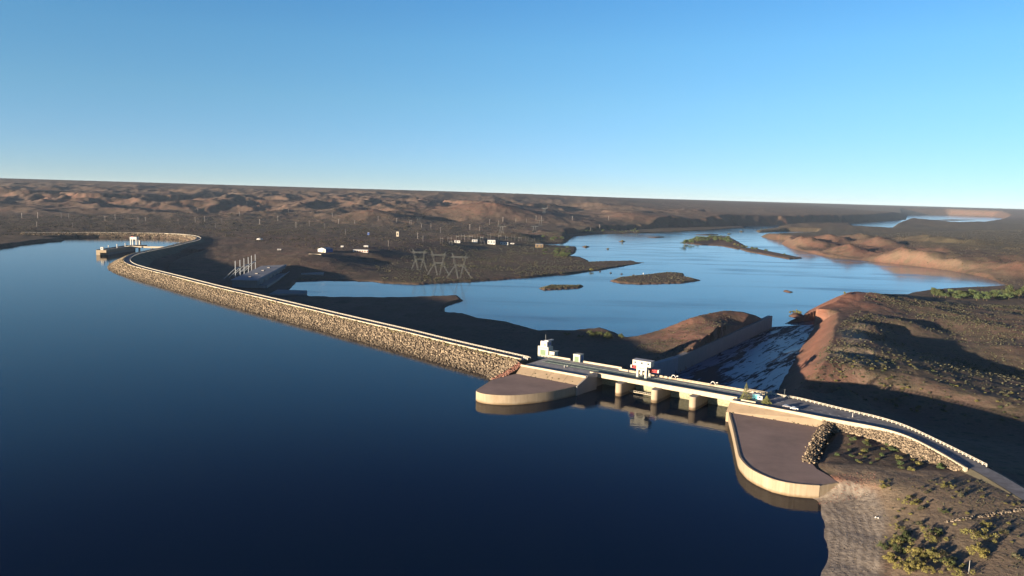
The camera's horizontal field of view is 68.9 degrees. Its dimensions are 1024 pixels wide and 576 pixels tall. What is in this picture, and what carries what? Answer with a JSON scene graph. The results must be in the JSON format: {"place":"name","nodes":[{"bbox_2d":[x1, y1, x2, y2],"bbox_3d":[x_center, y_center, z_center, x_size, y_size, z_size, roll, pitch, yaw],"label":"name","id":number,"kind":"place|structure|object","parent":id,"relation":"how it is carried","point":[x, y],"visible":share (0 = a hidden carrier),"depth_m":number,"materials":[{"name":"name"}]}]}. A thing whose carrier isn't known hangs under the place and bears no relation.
{"place":"outdoors","nodes":[
{"label":"outdoors","id":0,"kind":"place"},
{"bbox_2d":[125,235,528,359],"bbox_3d":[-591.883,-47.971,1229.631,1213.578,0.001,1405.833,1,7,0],"label":"crest road","id":1,"kind":"structure","parent":0,"point":[127,259],"depth_m":722.65,"materials":[{"name":"grey asphalt"}]},
{"bbox_2d":[0,237,827,575],"bbox_3d":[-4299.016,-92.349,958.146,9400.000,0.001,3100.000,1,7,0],"label":"reservoir water","id":2,"kind":"structure","parent":0,"point":[146,429],"depth_m":350.54,"materials":[{"name":"blue liquid"}]},
{"bbox_2d":[96,245,146,255],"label":"intake structure","id":3,"kind":"object","parent":2,"relation":"in","point":[113,250],"visible":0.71,"depth_m":1417.21,"materials":[{"name":"beige concrete"}]},
{"bbox_2d":[130,236,140,244],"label":"intake gantry","id":4,"kind":"object","parent":3,"relation":"on","point":[136,238],"visible":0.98,"depth_m":1518.72,"materials":[{"name":"white metal"}]},
{"bbox_2d":[0,178,1023,575],"bbox_3d":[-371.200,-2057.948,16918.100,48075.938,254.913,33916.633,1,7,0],"label":"ground","id":5,"kind":"structure","parent":0,"point":[978,430],"depth_m":1238.57,"materials":[{"name":"brown soil"}]},
{"bbox_2d":[126,246,160,251],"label":"access bridge","id":6,"kind":"structure","parent":5,"relation":"on","point":[139,247],"depth_m":1473.33,"materials":[{"name":"concrete"}]},
{"bbox_2d":[224,261,239,278],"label":"takeoff column","id":7,"kind":"structure","parent":5,"relation":"on","point":[232,270],"depth_m":1095.74,"materials":[{"name":"metal"}]},
{"bbox_2d":[231,264,289,287],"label":"powerhouse","id":8,"kind":"structure","parent":5,"relation":"on","point":[264,276],"depth_m":1117.29,"materials":[{"name":"grey concrete"}]},
{"bbox_2d":[0,203,532,250],"bbox_3d":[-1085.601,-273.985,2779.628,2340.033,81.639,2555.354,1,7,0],"label":"plain scrub","id":9,"kind":"object","parent":5,"relation":"on","point":[259,226],"visible":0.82,"depth_m":2407.10,"materials":[{"name":"plant"}]},
{"bbox_2d":[21,232,520,375],"bbox_3d":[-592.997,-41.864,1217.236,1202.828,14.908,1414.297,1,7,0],"label":"riprap","id":10,"kind":"object","parent":5,"relation":"on","point":[156,279],"visible":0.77,"depth_m":704.07,"materials":[{"name":"beige stone"}]},
{"bbox_2d":[27,232,534,375],"bbox_3d":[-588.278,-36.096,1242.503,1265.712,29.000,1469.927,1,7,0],"label":"earth dam","id":11,"kind":"structure","parent":5,"relation":"on","point":[145,259],"depth_m":762.15,"materials":[{"name":"stone"}]},
{"bbox_2d":[21,232,530,358],"bbox_3d":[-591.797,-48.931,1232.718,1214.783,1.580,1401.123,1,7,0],"label":"guard railing","id":12,"kind":"object","parent":11,"relation":"on","point":[307,305],"visible":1,"depth_m":759.22,"materials":[{"name":"metal"}]},
{"bbox_2d":[119,242,510,359],"bbox_3d":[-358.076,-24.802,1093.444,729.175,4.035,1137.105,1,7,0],"label":"bank weeds","id":13,"kind":"object","parent":11,"relation":"on","point":[328,315],"visible":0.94,"depth_m":704.01,"materials":[{"name":"green plant"}]},
{"bbox_2d":[269,290,306,295],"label":"quay wall","id":14,"kind":"structure","parent":5,"relation":"on","point":[291,292],"depth_m":1008.98,"materials":[{"name":"grey concrete"}]},
{"bbox_2d":[301,272,323,274],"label":"tailrace wall","id":15,"kind":"structure","parent":5,"relation":"on","point":[318,273],"depth_m":1237.02,"materials":[{"name":"grey concrete"}]},
{"bbox_2d":[318,247,332,252],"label":"warehouse","id":16,"kind":"structure","parent":5,"relation":"on","point":[326,249],"depth_m":1482.14,"materials":[{"name":"white paint"}]},
{"bbox_2d":[353,249,368,252],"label":"long shed","id":17,"kind":"structure","parent":5,"relation":"on","point":[361,250],"depth_m":1523.95,"materials":[{"name":"white paint"}]},
{"bbox_2d":[411,249,428,269],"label":"lattice pylon","id":18,"kind":"object","parent":5,"relation":"on","point":[415,260],"visible":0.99,"depth_m":1358.03,"materials":[{"name":"metal"}]},
{"bbox_2d":[428,252,449,275],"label":"lattice pylon","id":19,"kind":"object","parent":5,"relation":"on","point":[442,263],"visible":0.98,"depth_m":1284.31,"materials":[{"name":"metal"}]},
{"bbox_2d":[446,253,471,277],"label":"lattice pylon","id":20,"kind":"object","parent":5,"relation":"on","point":[453,256],"visible":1,"depth_m":1250.62,"materials":[{"name":"metal"}]},
{"bbox_2d":[487,240,494,244],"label":"substation building","id":21,"kind":"structure","parent":5,"relation":"on","point":[491,242],"depth_m":2034.62,"materials":[{"name":"white paint"}]},
{"bbox_2d":[374,231,626,281],"bbox_3d":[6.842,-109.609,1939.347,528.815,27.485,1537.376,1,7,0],"label":"valley scrub","id":22,"kind":"object","parent":5,"relation":"on","point":[532,273],"visible":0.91,"depth_m":1548.48,"materials":[{"name":"grey plant"}]},
{"bbox_2d":[476,364,602,404],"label":"wing wall","id":23,"kind":"structure","parent":5,"relation":"on","point":[526,384],"depth_m":475.75,"materials":[{"name":"beige concrete"}]},
{"bbox_2d":[538,339,557,358],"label":"control building","id":24,"kind":"structure","parent":5,"relation":"on","point":[545,347],"depth_m":548.61,"materials":[{"name":"beige paint"}]},
{"bbox_2d":[540,284,581,288],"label":"islet scrub","id":25,"kind":"object","parent":5,"relation":"on","point":[558,286],"visible":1,"depth_m":1170.03,"materials":[{"name":"green plant"}]},
{"bbox_2d":[542,360,741,409],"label":"spillway bridge","id":26,"kind":"structure","parent":5,"relation":"on","point":[696,398],"depth_m":470.71,"materials":[{"name":"beige concrete"}]},
{"bbox_2d":[630,390,650,395],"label":"walkway","id":27,"kind":"structure","parent":26,"relation":"on","point":[641,393],"depth_m":481.19,"materials":[{"name":"concrete"}]},
{"bbox_2d":[629,370,771,394],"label":"bridge parapet","id":28,"kind":"structure","parent":26,"relation":"on","point":[759,391],"depth_m":464.45,"materials":[{"name":"concrete"}]},
{"bbox_2d":[613,272,694,282],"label":"island scrub","id":29,"kind":"object","parent":5,"relation":"on","point":[658,277],"visible":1,"depth_m":1329.73,"materials":[{"name":"green plant"}]},
{"bbox_2d":[633,313,737,359],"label":"mound scrub","id":30,"kind":"object","parent":5,"relation":"on","point":[675,340],"visible":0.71,"depth_m":670.90,"materials":[{"name":"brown plant"}]},
{"bbox_2d":[628,315,771,376],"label":"chute wall","id":31,"kind":"structure","parent":5,"relation":"on","point":[668,366],"depth_m":667.35,"materials":[{"name":"grey concrete"}]},
{"bbox_2d":[725,391,967,497],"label":"wing wall","id":32,"kind":"structure","parent":5,"relation":"on","point":[770,444],"depth_m":368.39,"materials":[{"name":"beige concrete"}]},
{"bbox_2d":[818,472,875,504],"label":"shore rubble","id":33,"kind":"object","parent":5,"relation":"on","point":[855,483],"visible":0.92,"depth_m":321.91,"materials":[{"name":"brown stone"}]},
{"bbox_2d":[820,493,878,571],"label":"beach stones","id":34,"kind":"object","parent":5,"relation":"on","point":[855,532],"visible":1,"depth_m":290.04,"materials":[{"name":"stone"}]},
{"bbox_2d":[800,419,962,470],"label":"bank riprap","id":35,"kind":"object","parent":5,"relation":"on","point":[912,448],"visible":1,"depth_m":370.57,"materials":[{"name":"beige stone"}]},
{"bbox_2d":[876,540,892,549],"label":"shrub","id":36,"kind":"object","parent":5,"relation":"on","point":[882,545],"visible":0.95,"depth_m":265.70,"materials":[{"name":"green plant"}]},
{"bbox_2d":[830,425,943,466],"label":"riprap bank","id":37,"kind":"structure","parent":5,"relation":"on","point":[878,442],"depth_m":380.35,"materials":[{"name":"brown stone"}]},
{"bbox_2d":[881,552,902,563],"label":"shrub","id":38,"kind":"object","parent":5,"relation":"on","point":[891,555],"visible":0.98,"depth_m":255.08,"materials":[{"name":"yellow plant"}]},
{"bbox_2d":[884,534,907,546],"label":"shrub","id":39,"kind":"object","parent":5,"relation":"on","point":[897,540],"visible":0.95,"depth_m":267.20,"materials":[{"name":"green plant"}]},
{"bbox_2d":[889,521,905,529],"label":"shrub","id":40,"kind":"object","parent":5,"relation":"on","point":[895,524],"visible":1,"depth_m":279.86,"materials":[{"name":"green plant"}]},
{"bbox_2d":[892,543,906,553],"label":"shrub","id":41,"kind":"object","parent":5,"relation":"on","point":[899,548],"visible":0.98,"depth_m":260.43,"materials":[{"name":"green plant"}]},
{"bbox_2d":[892,560,918,573],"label":"shrub","id":42,"kind":"object","parent":5,"relation":"on","point":[906,569],"visible":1,"depth_m":246.39,"materials":[{"name":"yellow plant"}]},
{"bbox_2d":[896,532,915,541],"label":"shrub","id":43,"kind":"object","parent":5,"relation":"on","point":[903,537],"visible":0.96,"depth_m":267.60,"materials":[{"name":"green plant"}]},
{"bbox_2d":[792,230,1023,291],"bbox_3d":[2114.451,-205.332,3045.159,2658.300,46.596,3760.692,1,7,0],"label":"bank scrub","id":44,"kind":"object","parent":5,"relation":"on","point":[976,238],"visible":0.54,"depth_m":2261.72,"materials":[{"name":"plant"}]},
{"bbox_2d":[795,292,1023,411],"bbox_3d":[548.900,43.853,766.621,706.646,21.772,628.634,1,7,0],"label":"hillside scrub","id":45,"kind":"object","parent":5,"relation":"on","point":[959,361],"visible":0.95,"depth_m":694.34,"materials":[{"name":"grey plant"}]},
{"bbox_2d":[897,495,928,504],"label":"shrub","id":46,"kind":"object","parent":5,"relation":"on","point":[911,502],"visible":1,"depth_m":297.25,"materials":[{"name":"green plant"}]},
{"bbox_2d":[904,557,926,566],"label":"shrub","id":47,"kind":"object","parent":5,"relation":"on","point":[914,561],"visible":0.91,"depth_m":249.23,"materials":[{"name":"green plant"}]},
{"bbox_2d":[905,541,927,556],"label":"shrub","id":48,"kind":"object","parent":5,"relation":"on","point":[917,550],"visible":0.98,"depth_m":256.24,"materials":[{"name":"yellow plant"}]},
{"bbox_2d":[917,505,925,509],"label":"shrub","id":49,"kind":"object","parent":5,"relation":"on","point":[921,507],"visible":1,"depth_m":291.49,"materials":[{"name":"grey plant"}]},
{"bbox_2d":[908,561,942,573],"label":"shrub","id":50,"kind":"object","parent":5,"relation":"on","point":[923,568],"visible":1,"depth_m":244.05,"materials":[{"name":"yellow plant"}]},
{"bbox_2d":[920,547,947,562],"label":"shrub","id":51,"kind":"object","parent":5,"relation":"on","point":[928,552],"visible":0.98,"depth_m":252.73,"materials":[{"name":"green plant"}]},
{"bbox_2d":[920,528,948,541],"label":"shrub","id":52,"kind":"object","parent":5,"relation":"on","point":[931,537],"visible":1,"depth_m":267.30,"materials":[{"name":"green plant"}]},
{"bbox_2d":[927,525,943,534],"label":"shrub","id":53,"kind":"object","parent":5,"relation":"on","point":[936,530],"visible":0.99,"depth_m":270.68,"materials":[{"name":"green plant"}]},
{"bbox_2d":[936,549,948,555],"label":"shrub","id":54,"kind":"object","parent":5,"relation":"on","point":[943,551],"visible":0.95,"depth_m":254.11,"materials":[{"name":"green plant"}]},
{"bbox_2d":[863,474,1023,574],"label":"dry tussocks","id":55,"kind":"object","parent":5,"relation":"on","point":[970,514],"visible":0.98,"depth_m":291.98,"materials":[{"name":"brown plant"}]},
{"bbox_2d":[936,481,956,487],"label":"shrub","id":56,"kind":"object","parent":5,"relation":"on","point":[943,484],"visible":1,"depth_m":310.66,"materials":[{"name":"green plant"}]},
{"bbox_2d":[939,556,957,565],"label":"shrub","id":57,"kind":"object","parent":5,"relation":"on","point":[951,561],"visible":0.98,"depth_m":247.99,"materials":[{"name":"green plant"}]},
{"bbox_2d":[942,559,975,575],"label":"shrub","id":58,"kind":"object","parent":5,"relation":"on","point":[957,570],"visible":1,"depth_m":242.66,"materials":[{"name":"green plant"}]},
{"bbox_2d":[953,523,999,542],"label":"shrub","id":59,"kind":"object","parent":5,"relation":"on","point":[973,532],"visible":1,"depth_m":265.02,"materials":[{"name":"green plant"}]},
{"bbox_2d":[965,541,990,558],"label":"shrub","id":60,"kind":"object","parent":5,"relation":"on","point":[984,551],"visible":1,"depth_m":251.97,"materials":[{"name":"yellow plant"}]},
{"bbox_2d":[945,507,1023,522],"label":"stone row","id":61,"kind":"object","parent":5,"relation":"on","point":[1002,512],"visible":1,"depth_m":282.58,"materials":[{"name":"beige stone"}]},
{"bbox_2d":[979,520,995,526],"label":"shrub","id":62,"kind":"object","parent":5,"relation":"on","point":[985,523],"visible":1,"depth_m":273.24,"materials":[{"name":"green plant"}]},
{"bbox_2d":[960,467,1023,501],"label":"road verge","id":63,"kind":"structure","parent":5,"relation":"on","point":[975,474],"depth_m":320.73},
{"bbox_2d":[999,528,1008,533],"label":"shrub","id":64,"kind":"object","parent":5,"relation":"on","point":[1005,531],"visible":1,"depth_m":266.82,"materials":[{"name":"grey plant"}]},
{"bbox_2d":[1005,285,1017,295],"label":"tree","id":65,"kind":"object","parent":5,"relation":"on","point":[1012,289],"visible":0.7,"depth_m":1163.56,"materials":[{"name":"green plant"}]},
{"bbox_2d":[1011,552,1021,560],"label":"shrub","id":66,"kind":"object","parent":5,"relation":"on","point":[1015,554],"visible":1,"depth_m":249.40,"materials":[{"name":"plant"}]},
{"bbox_2d":[1013,289,1021,298],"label":"tree","id":67,"kind":"object","parent":5,"relation":"on","point":[1019,292],"visible":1,"depth_m":1113.90,"materials":[{"name":"green plant"}]},
{"bbox_2d":[0,0,1023,208],"label":"sky","id":68,"kind":"structure","parent":0,"point":[864,102],"materials":[{"name":"blue"}]},
{"bbox_2d":[289,215,1003,336],"bbox_3d":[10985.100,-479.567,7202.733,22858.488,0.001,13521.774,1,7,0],"label":"river water","id":69,"kind":"structure","parent":0,"point":[739,280],"depth_m":1230.28,"materials":[{"name":"blue liquid"}]},
{"bbox_2d":[526,357,766,403],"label":"deck road","id":70,"kind":"structure","parent":0,"point":[540,363],"depth_m":503.10,"materials":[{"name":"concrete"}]},
{"bbox_2d":[573,353,583,361],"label":"kiosk","id":71,"kind":"object","parent":70,"relation":"on","point":[578,357],"visible":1,"depth_m":529.46,"materials":[{"name":"beige paint"}]},
{"bbox_2d":[546,355,628,371],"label":"parapet wall","id":72,"kind":"structure","parent":70,"relation":"on","point":[606,365],"depth_m":521.99,"materials":[{"name":"concrete"}]},
{"bbox_2d":[545,360,737,395],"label":"crane track bed","id":73,"kind":"object","parent":70,"relation":"on","point":[621,374],"visible":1,"depth_m":486.57,"materials":[{"name":"grey concrete"}]},
{"bbox_2d":[631,358,659,378],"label":"gantry crane","id":74,"kind":"object","parent":73,"relation":"on","point":[642,365],"visible":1,"depth_m":483.76,"materials":[{"name":"beige paint"}]},
{"bbox_2d":[739,383,751,400],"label":"conifer","id":75,"kind":"object","parent":70,"relation":"on","point":[747,393],"visible":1,"depth_m":437.52,"materials":[{"name":"green plant"}]},
{"bbox_2d":[741,399,755,403],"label":"white wall","id":76,"kind":"structure","parent":70,"relation":"on","point":[748,401],"depth_m":432.24,"materials":[{"name":"concrete"}]},
{"bbox_2d":[752,392,761,398],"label":"teal shed","id":77,"kind":"structure","parent":70,"relation":"on","point":[755,395],"depth_m":440.34,"materials":[{"name":"paint"}]},
{"bbox_2d":[670,325,814,392],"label":"spillway chute floor","id":78,"kind":"structure","parent":0,"point":[764,361],"depth_m":654.51,"materials":[{"name":"grey concrete"}]},
{"bbox_2d":[756,395,985,468],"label":"road","id":79,"kind":"structure","parent":0,"point":[814,409],"depth_m":406.62,"materials":[{"name":"grey asphalt"}]},
{"bbox_2d":[776,395,989,467],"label":"road embankment","id":80,"kind":"structure","parent":0,"point":[897,424],"depth_m":392.57,"materials":[{"name":"beige concrete"}]},
{"bbox_2d":[761,396,771,404],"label":"conifer","id":81,"kind":"object","parent":80,"relation":"on","point":[765,401],"visible":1,"depth_m":430.65,"materials":[{"name":"green plant"}]},
{"bbox_2d":[771,392,986,466],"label":"guard fence","id":82,"kind":"object","parent":80,"relation":"on","point":[962,452],"visible":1,"depth_m":391.67,"materials":[{"name":"metal"}]},
{"bbox_2d":[961,462,1023,499],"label":"access road","id":83,"kind":"structure","parent":0,"point":[1017,490],"depth_m":319.86,"materials":[{"name":"grey asphalt"}]},
{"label":"earth bank","id":84,"kind":"structure","parent":0,"visible":0},
{"bbox_2d":[487,358,518,379],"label":"corner riprap","id":85,"kind":"object","parent":84,"relation":"on","point":[491,375],"visible":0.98,"depth_m":521.95,"materials":[{"name":"beige stone"}]},
{"bbox_2d":[491,362,520,379],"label":"red rubble","id":86,"kind":"object","parent":84,"relation":"on","point":[511,370],"visible":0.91,"depth_m":509.75,"materials":[{"name":"red stone"}]}
]}

